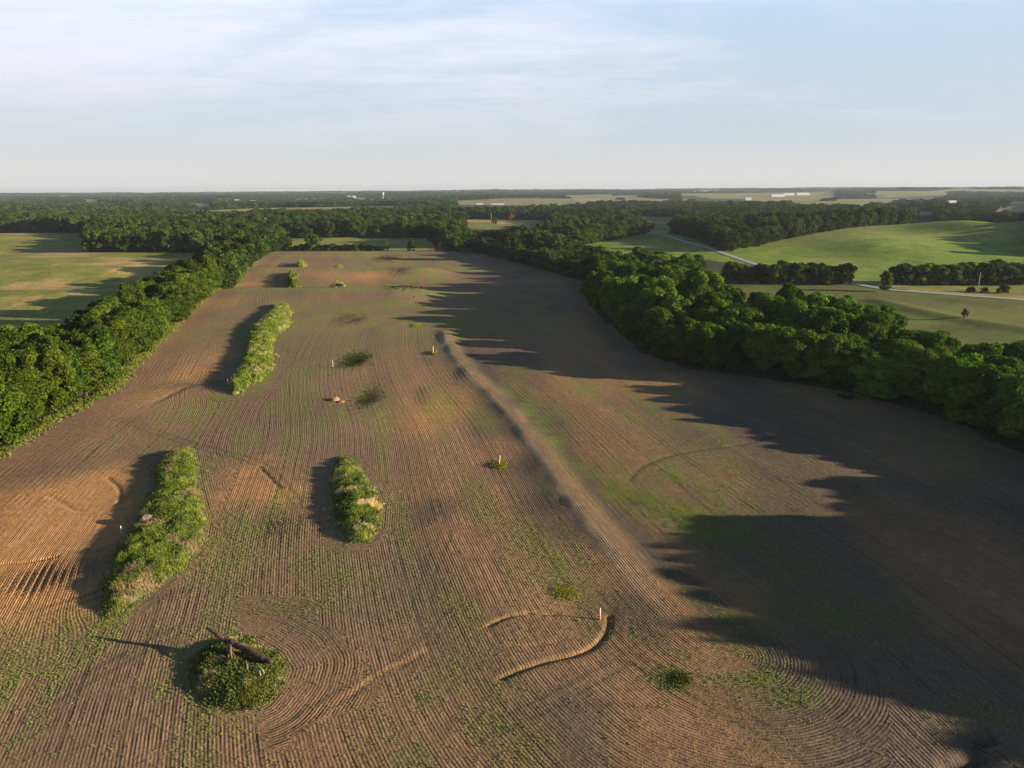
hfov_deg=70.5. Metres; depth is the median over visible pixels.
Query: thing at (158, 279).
broadleaf tree
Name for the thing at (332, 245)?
shrub
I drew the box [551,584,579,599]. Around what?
grass tuft
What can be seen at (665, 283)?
broadleaf tree
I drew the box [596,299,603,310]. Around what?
broadleaf tree
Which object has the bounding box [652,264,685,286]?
broadleaf tree
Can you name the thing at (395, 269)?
weed clump
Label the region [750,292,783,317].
broadleaf tree
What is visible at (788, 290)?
broadleaf tree
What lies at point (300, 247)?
shrub
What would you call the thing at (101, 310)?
broadleaf tree
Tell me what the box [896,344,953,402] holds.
broadleaf tree
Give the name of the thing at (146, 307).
broadleaf tree
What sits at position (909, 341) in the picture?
broadleaf tree
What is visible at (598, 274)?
broadleaf tree
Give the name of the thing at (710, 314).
broadleaf tree
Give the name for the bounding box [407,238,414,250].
cedar tree
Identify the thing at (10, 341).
broadleaf tree
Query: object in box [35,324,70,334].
broadleaf tree
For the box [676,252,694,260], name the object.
broadleaf tree
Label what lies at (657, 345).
broadleaf tree
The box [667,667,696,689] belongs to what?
weed clump
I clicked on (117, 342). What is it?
broadleaf tree
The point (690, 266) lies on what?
broadleaf tree
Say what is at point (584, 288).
broadleaf tree
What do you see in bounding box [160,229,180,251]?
broadleaf tree
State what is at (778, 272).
broadleaf tree
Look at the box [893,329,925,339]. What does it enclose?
broadleaf tree
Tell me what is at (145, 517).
rock
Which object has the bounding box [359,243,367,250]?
shrub
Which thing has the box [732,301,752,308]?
broadleaf tree
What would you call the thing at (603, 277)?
broadleaf tree
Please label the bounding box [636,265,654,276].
broadleaf tree
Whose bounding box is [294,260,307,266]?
grassy mound
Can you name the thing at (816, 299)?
broadleaf tree
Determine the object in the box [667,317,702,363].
broadleaf tree
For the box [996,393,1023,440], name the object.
broadleaf tree
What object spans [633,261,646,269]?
broadleaf tree
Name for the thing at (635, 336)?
broadleaf tree
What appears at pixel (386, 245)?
cedar tree
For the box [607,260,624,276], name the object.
broadleaf tree
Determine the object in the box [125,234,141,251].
broadleaf tree
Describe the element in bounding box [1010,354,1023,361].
broadleaf tree
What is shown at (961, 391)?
broadleaf tree
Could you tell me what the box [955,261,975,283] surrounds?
broadleaf tree
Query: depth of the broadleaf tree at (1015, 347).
191.66 m
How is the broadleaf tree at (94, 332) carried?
on the ground at (564, 367)
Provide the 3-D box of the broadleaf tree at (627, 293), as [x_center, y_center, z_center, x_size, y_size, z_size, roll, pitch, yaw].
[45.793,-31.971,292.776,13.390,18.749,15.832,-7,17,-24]
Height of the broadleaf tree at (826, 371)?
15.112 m
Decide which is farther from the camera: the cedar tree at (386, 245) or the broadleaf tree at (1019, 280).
the cedar tree at (386, 245)
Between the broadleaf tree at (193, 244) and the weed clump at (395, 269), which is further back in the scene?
the broadleaf tree at (193, 244)
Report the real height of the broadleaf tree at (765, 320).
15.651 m
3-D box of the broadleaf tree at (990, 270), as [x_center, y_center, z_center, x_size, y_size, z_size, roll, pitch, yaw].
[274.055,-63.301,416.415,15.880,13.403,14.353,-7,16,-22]
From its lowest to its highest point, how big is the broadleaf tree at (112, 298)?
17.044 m
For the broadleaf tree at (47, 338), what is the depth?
205.53 m
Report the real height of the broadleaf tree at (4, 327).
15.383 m
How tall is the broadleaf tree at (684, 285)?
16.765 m
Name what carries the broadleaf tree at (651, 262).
on the ground at (564, 367)
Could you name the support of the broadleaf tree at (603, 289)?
on the ground at (564, 367)
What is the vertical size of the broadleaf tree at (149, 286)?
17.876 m
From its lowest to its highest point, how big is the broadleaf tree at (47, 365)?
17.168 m
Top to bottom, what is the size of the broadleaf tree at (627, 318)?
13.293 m
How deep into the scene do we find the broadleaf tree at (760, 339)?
216.62 m
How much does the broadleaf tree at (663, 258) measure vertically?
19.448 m
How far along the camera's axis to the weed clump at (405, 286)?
388.33 m
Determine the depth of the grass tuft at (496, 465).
148.86 m
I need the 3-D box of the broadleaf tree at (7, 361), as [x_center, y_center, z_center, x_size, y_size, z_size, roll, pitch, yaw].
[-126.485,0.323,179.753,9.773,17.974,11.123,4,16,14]
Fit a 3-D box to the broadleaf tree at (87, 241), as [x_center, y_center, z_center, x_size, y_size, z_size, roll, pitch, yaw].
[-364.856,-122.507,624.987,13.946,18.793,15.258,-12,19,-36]
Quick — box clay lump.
[330,397,338,401]
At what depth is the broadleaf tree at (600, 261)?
383.40 m
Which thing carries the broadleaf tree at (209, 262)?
on the ground at (564, 367)
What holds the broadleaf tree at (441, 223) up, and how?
on the ground at (564, 367)
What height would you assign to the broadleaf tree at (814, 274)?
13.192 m
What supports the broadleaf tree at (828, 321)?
on the ground at (564, 367)
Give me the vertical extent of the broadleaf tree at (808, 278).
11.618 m
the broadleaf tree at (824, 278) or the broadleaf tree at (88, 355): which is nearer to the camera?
the broadleaf tree at (88, 355)
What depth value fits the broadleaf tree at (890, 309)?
245.43 m
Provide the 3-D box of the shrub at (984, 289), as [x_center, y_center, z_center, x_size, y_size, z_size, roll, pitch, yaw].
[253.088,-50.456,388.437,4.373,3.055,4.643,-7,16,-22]
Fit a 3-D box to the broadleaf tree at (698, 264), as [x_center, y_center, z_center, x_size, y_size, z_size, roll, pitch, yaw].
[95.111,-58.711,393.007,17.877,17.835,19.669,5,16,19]
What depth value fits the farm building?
3748.11 m
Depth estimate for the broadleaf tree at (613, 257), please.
385.94 m
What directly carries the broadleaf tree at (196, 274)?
on the ground at (564, 367)
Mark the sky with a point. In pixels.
(146, 96)
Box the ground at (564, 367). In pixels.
[0,189,1023,767]
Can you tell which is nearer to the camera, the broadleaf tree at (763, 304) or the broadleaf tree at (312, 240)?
the broadleaf tree at (763, 304)
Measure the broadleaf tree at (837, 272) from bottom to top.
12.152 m
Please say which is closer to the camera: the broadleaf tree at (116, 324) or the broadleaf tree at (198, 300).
the broadleaf tree at (116, 324)
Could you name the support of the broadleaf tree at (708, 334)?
on the ground at (564, 367)
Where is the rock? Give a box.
[139,514,151,521]
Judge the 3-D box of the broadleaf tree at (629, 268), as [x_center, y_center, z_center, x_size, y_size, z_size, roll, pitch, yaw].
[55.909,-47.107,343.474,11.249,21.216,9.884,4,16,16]
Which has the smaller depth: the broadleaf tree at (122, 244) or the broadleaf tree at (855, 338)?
the broadleaf tree at (855, 338)
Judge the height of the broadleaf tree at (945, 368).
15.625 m
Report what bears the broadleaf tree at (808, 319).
on the ground at (564, 367)
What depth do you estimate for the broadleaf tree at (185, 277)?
338.37 m
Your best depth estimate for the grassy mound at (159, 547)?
116.41 m
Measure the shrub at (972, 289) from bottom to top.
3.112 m
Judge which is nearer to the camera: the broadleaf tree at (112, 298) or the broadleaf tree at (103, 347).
the broadleaf tree at (103, 347)
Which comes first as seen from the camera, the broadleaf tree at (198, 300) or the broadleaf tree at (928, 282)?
the broadleaf tree at (198, 300)
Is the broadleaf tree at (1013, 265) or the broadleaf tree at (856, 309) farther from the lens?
the broadleaf tree at (1013, 265)
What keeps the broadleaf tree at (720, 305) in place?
on the ground at (564, 367)
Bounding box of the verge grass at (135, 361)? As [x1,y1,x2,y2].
[0,263,258,459]
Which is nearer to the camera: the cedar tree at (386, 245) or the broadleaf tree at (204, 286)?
the broadleaf tree at (204, 286)
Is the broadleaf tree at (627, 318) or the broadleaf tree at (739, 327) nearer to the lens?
the broadleaf tree at (739, 327)
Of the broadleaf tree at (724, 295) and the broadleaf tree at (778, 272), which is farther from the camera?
the broadleaf tree at (778, 272)
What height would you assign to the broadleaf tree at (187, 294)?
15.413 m
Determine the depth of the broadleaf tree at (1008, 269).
412.06 m
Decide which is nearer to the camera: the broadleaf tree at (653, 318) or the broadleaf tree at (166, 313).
the broadleaf tree at (653, 318)
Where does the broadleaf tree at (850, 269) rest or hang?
on the ground at (564, 367)
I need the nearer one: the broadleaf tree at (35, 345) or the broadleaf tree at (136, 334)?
the broadleaf tree at (35, 345)
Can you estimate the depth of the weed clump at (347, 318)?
317.00 m
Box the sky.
[0,0,1023,192]
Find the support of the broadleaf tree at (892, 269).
on the ground at (564, 367)
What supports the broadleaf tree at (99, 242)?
on the ground at (564, 367)
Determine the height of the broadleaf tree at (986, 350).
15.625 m
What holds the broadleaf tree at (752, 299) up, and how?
on the ground at (564, 367)
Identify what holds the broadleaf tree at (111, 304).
on the ground at (564, 367)
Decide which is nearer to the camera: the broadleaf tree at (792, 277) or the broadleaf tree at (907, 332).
the broadleaf tree at (907, 332)
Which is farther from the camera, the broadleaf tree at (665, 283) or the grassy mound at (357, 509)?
the broadleaf tree at (665, 283)
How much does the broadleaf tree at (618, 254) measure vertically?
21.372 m
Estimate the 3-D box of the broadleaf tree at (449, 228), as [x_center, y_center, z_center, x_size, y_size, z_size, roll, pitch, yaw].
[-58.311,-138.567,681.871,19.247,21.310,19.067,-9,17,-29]
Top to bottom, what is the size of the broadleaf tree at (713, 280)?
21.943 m
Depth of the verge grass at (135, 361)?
206.89 m
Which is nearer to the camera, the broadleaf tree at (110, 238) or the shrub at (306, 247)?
the broadleaf tree at (110, 238)
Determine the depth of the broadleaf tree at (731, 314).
240.79 m
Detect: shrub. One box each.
[297,244,304,250]
[303,245,311,250]
[327,243,335,250]
[340,244,349,250]
[351,244,360,250]
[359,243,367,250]
[370,244,378,250]
[966,286,975,291]
[980,287,989,292]
[996,284,1010,292]
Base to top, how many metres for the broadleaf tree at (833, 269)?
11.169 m
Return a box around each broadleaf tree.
[0,322,38,329]
[0,332,33,353]
[0,352,20,371]
[0,371,44,436]
[0,373,30,446]
[3,325,42,339]
[4,349,28,369]
[7,368,52,417]
[8,348,38,355]
[19,346,80,410]
[20,339,46,356]
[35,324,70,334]
[35,329,50,336]
[36,334,65,355]
[38,323,64,328]
[38,342,90,404]
[47,328,90,346]
[63,312,102,328]
[66,346,108,395]
[70,319,94,331]
[72,309,88,315]
[79,231,94,251]
[79,337,121,387]
[81,324,122,371]
[87,297,124,309]
[87,305,112,315]
[91,232,106,251]
[94,315,134,362]
[102,295,122,303]
[103,232,120,251]
[107,305,155,353]
[113,311,149,353]
[113,335,122,367]
[114,290,134,306]
[115,235,130,251]
[116,280,145,302]
[121,328,132,352]
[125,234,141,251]
[133,297,167,327]
[136,233,151,251]
[137,304,159,330]
[138,280,160,298]
[140,307,167,340]
[141,277,156,284]
[143,274,166,283]
[149,232,165,251]
[149,281,183,314]
[153,270,177,275]
[156,304,170,323]
[158,298,191,321]
[159,300,176,319]
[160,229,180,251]
[164,263,186,273]
[167,272,201,305]
[175,234,186,251]
[176,282,195,310]
[177,258,203,269]
[184,230,204,252]
[186,268,216,289]
[188,270,207,291]
[192,282,200,302]
[195,277,211,298]
[198,254,222,286]
[206,270,224,287]
[304,235,322,250]
[435,221,449,225]
[440,234,452,250]
[442,225,456,241]
[449,236,464,251]
[451,221,463,225]
[462,240,467,250]
[579,269,610,306]
[581,254,609,280]
[590,268,606,299]
[591,270,614,308]
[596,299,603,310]
[597,277,621,312]
[600,275,637,321]
[605,250,622,257]
[606,256,619,267]
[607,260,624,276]
[608,282,641,327]
[614,303,630,332]
[618,262,638,276]
[618,301,652,315]
[618,306,651,335]
[619,253,636,263]
[627,319,649,346]
[632,286,667,303]
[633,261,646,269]
[633,273,652,287]
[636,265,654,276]
[636,306,676,347]
[642,260,661,266]
[643,294,659,307]
[644,253,669,265]
[645,326,665,352]
[647,275,677,293]
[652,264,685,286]
[655,292,693,322]
[655,325,680,359]
[660,294,692,324]
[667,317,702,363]
[675,259,703,267]
[675,279,692,290]
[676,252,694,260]
[680,262,697,268]
[682,321,730,367]
[685,285,718,318]
[687,266,703,280]
[690,270,729,292]
[692,306,719,323]
[694,259,706,272]
[711,298,732,315]
[715,291,736,302]
[716,307,763,347]
[716,331,742,369]
[717,320,749,358]
[721,261,738,282]
[725,285,746,301]
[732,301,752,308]
[733,263,750,282]
[742,307,769,324]
[742,322,787,372]
[746,266,756,282]
[746,292,764,303]
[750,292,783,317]
[752,263,767,283]
[760,267,772,283]
[767,296,809,327]
[767,326,828,378]
[768,264,786,284]
[770,318,801,329]
[775,282,804,299]
[777,260,792,283]
[786,262,800,283]
[796,306,834,330]
[799,265,814,283]
[799,333,855,382]
[801,291,834,310]
[807,262,825,284]
[814,308,848,333]
[815,265,833,284]
[827,265,840,283]
[827,294,857,308]
[830,264,846,283]
[834,332,868,345]
[836,309,856,331]
[837,303,877,318]
[837,343,878,386]
[838,263,857,284]
[848,355,917,399]
[850,312,892,341]
[856,321,888,344]
[865,304,902,315]
[866,340,887,350]
[873,311,908,343]
[873,342,911,358]
[879,271,893,291]
[883,338,922,357]
[888,265,905,283]
[892,263,920,284]
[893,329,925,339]
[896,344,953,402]
[898,335,945,347]
[909,264,933,284]
[916,330,961,355]
[922,352,989,415]
[925,262,941,284]
[930,264,951,284]
[937,363,1015,426]
[948,264,969,284]
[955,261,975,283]
[955,342,1003,366]
[964,268,984,284]
[974,262,1005,284]
[983,355,1023,374]
[988,259,1010,283]
[988,374,1023,431]
[994,340,1023,356]
[996,265,1020,284]
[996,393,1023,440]
[1007,262,1022,283]
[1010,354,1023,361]
[1013,262,1023,284]
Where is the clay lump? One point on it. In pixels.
(333, 399)
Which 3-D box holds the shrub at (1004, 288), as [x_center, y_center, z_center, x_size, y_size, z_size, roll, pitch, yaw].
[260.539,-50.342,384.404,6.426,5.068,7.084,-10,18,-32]
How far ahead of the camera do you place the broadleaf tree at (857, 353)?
200.64 m
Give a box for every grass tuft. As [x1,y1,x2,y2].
[427,349,437,354]
[490,458,507,472]
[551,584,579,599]
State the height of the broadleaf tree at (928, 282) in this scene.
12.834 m
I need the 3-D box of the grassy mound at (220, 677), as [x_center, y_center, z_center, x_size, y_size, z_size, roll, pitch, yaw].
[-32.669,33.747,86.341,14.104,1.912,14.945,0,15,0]
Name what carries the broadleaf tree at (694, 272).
on the ground at (564, 367)
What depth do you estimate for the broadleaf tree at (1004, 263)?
417.55 m
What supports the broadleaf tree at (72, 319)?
on the ground at (564, 367)
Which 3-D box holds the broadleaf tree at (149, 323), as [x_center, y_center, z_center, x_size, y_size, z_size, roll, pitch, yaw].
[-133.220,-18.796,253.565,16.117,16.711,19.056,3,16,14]
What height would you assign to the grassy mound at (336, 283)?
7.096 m
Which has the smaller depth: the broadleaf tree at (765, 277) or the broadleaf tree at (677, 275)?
the broadleaf tree at (677, 275)
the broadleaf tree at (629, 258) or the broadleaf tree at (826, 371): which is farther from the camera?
the broadleaf tree at (629, 258)
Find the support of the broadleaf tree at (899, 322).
on the ground at (564, 367)
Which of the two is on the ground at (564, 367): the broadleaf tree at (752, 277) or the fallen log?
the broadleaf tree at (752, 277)
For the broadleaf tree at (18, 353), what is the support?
on the ground at (564, 367)
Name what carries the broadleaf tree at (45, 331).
on the ground at (564, 367)
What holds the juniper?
on the ground at (564, 367)
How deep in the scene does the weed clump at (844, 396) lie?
195.23 m
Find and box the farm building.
[770,194,784,196]
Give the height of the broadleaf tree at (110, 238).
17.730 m
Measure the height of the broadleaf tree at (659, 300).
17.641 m
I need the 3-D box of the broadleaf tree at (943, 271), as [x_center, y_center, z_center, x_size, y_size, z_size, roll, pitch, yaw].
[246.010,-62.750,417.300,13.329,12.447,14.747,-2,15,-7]
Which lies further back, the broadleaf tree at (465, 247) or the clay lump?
the broadleaf tree at (465, 247)
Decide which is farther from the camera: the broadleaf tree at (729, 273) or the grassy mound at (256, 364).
the broadleaf tree at (729, 273)
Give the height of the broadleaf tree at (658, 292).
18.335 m
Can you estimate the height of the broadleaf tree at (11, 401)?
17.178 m
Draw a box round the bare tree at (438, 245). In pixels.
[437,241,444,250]
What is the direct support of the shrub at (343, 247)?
on the ground at (564, 367)
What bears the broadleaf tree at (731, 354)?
on the ground at (564, 367)
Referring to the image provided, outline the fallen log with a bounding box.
[206,627,272,663]
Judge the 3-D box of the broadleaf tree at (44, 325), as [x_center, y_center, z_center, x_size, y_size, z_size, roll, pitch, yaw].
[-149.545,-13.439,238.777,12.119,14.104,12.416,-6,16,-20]
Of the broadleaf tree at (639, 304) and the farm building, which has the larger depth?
the farm building
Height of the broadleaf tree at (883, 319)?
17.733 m
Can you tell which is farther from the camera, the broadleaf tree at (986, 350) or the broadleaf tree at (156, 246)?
the broadleaf tree at (156, 246)
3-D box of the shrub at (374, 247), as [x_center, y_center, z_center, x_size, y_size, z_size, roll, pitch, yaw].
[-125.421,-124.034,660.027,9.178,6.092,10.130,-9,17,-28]
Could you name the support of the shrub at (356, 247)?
on the ground at (564, 367)
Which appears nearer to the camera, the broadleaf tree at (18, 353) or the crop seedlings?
the crop seedlings
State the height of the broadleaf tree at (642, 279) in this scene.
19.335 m
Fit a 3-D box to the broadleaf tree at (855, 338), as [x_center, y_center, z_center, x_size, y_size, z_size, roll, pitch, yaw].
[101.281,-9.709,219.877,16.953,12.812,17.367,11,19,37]
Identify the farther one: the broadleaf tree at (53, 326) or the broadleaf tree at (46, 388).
the broadleaf tree at (53, 326)
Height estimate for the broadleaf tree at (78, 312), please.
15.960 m
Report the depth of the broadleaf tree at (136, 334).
245.24 m
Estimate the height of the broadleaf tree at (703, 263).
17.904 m
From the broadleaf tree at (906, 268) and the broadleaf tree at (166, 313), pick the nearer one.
the broadleaf tree at (166, 313)
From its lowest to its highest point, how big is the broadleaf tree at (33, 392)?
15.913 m
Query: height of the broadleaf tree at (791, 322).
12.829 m
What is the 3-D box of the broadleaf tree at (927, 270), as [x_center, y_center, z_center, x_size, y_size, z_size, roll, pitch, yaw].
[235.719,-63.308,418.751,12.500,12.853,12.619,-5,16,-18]
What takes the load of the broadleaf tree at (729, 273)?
on the ground at (564, 367)
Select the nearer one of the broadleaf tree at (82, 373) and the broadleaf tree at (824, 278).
the broadleaf tree at (82, 373)
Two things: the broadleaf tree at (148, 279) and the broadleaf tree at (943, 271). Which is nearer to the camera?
the broadleaf tree at (148, 279)
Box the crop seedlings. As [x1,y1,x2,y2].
[0,424,1023,767]
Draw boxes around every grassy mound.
[94,446,209,617]
[172,633,291,713]
[225,302,292,394]
[285,269,302,287]
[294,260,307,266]
[322,455,384,543]
[328,280,348,286]
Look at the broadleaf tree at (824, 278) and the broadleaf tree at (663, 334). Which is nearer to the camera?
the broadleaf tree at (663, 334)
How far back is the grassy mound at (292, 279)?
432.77 m
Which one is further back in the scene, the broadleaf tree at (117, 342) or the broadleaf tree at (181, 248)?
the broadleaf tree at (181, 248)
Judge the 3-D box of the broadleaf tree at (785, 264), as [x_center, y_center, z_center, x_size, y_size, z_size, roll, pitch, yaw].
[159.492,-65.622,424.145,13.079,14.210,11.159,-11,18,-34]
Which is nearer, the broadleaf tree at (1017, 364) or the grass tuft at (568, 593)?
the grass tuft at (568, 593)
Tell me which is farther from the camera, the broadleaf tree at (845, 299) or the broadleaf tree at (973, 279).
the broadleaf tree at (973, 279)
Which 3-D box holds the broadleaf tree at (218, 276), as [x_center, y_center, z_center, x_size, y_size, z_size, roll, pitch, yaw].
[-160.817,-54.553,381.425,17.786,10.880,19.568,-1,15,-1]
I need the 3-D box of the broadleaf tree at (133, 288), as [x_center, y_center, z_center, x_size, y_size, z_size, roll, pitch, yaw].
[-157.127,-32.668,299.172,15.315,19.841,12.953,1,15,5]
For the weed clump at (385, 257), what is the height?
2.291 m
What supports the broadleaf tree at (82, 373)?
on the ground at (564, 367)
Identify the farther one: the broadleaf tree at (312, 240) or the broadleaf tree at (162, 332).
the broadleaf tree at (312, 240)
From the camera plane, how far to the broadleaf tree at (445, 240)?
636.36 m
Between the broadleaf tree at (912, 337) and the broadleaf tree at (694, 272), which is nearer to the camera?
the broadleaf tree at (912, 337)
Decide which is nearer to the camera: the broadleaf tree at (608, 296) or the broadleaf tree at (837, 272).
the broadleaf tree at (608, 296)
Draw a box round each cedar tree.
[383,241,388,250]
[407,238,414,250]
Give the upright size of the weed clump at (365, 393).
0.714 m
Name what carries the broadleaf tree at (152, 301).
on the ground at (564, 367)
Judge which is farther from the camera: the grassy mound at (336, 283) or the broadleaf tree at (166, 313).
the grassy mound at (336, 283)
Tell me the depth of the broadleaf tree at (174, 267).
373.58 m
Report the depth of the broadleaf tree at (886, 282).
388.17 m
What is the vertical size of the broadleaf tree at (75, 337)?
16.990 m
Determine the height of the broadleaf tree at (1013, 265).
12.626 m
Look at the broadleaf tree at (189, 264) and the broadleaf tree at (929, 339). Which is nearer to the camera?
the broadleaf tree at (929, 339)
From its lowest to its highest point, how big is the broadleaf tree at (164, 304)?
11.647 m
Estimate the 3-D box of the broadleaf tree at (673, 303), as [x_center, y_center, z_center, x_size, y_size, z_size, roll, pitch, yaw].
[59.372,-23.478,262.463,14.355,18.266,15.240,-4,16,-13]
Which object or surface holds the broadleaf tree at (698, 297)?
on the ground at (564, 367)
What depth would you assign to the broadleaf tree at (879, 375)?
189.76 m
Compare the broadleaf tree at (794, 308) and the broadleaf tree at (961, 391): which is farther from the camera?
the broadleaf tree at (794, 308)
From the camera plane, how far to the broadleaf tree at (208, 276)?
372.57 m
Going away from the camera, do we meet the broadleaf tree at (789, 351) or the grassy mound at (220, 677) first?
the grassy mound at (220, 677)
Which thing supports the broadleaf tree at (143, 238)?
on the ground at (564, 367)
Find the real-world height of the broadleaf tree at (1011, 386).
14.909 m
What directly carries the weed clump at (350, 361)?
on the ground at (564, 367)
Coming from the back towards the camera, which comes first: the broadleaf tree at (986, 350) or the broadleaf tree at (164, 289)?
the broadleaf tree at (164, 289)
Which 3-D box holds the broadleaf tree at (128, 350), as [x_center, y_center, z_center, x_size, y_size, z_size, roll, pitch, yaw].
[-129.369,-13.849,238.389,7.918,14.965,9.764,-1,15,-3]
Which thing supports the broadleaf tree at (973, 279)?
on the ground at (564, 367)
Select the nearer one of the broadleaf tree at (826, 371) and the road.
the broadleaf tree at (826, 371)
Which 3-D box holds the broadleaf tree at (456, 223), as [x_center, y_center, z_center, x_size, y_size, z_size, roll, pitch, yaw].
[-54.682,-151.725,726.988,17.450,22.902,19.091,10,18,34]
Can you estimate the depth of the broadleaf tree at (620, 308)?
280.71 m
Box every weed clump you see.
[315,307,377,326]
[322,350,373,375]
[345,384,383,412]
[363,253,408,263]
[373,267,414,280]
[381,282,425,290]
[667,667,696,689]
[827,391,859,400]
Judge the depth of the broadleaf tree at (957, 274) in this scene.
414.07 m
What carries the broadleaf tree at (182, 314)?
on the ground at (564, 367)
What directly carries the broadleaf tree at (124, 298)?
on the ground at (564, 367)
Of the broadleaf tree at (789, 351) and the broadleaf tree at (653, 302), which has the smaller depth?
the broadleaf tree at (789, 351)
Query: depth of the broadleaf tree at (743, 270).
423.73 m
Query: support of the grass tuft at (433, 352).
on the ground at (564, 367)
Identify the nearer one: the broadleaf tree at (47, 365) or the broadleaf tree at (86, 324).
the broadleaf tree at (47, 365)
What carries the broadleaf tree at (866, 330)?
on the ground at (564, 367)
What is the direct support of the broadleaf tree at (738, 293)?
on the ground at (564, 367)
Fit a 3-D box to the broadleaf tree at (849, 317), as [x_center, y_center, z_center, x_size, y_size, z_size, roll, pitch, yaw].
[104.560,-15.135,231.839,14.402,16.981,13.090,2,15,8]
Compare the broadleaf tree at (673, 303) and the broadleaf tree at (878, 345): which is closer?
the broadleaf tree at (878, 345)
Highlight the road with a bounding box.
[648,233,1023,300]
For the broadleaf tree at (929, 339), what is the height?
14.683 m
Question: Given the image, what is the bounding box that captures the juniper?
[961,308,967,317]
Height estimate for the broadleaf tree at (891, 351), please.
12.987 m
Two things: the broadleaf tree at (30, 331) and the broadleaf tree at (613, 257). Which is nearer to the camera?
the broadleaf tree at (30, 331)
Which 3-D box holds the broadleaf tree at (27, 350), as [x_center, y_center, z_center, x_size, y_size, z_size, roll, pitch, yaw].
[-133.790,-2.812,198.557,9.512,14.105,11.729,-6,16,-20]
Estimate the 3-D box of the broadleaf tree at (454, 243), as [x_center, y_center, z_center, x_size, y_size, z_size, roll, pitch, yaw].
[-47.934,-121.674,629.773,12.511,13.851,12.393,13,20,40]
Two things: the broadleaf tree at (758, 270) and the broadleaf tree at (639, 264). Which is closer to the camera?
the broadleaf tree at (639, 264)

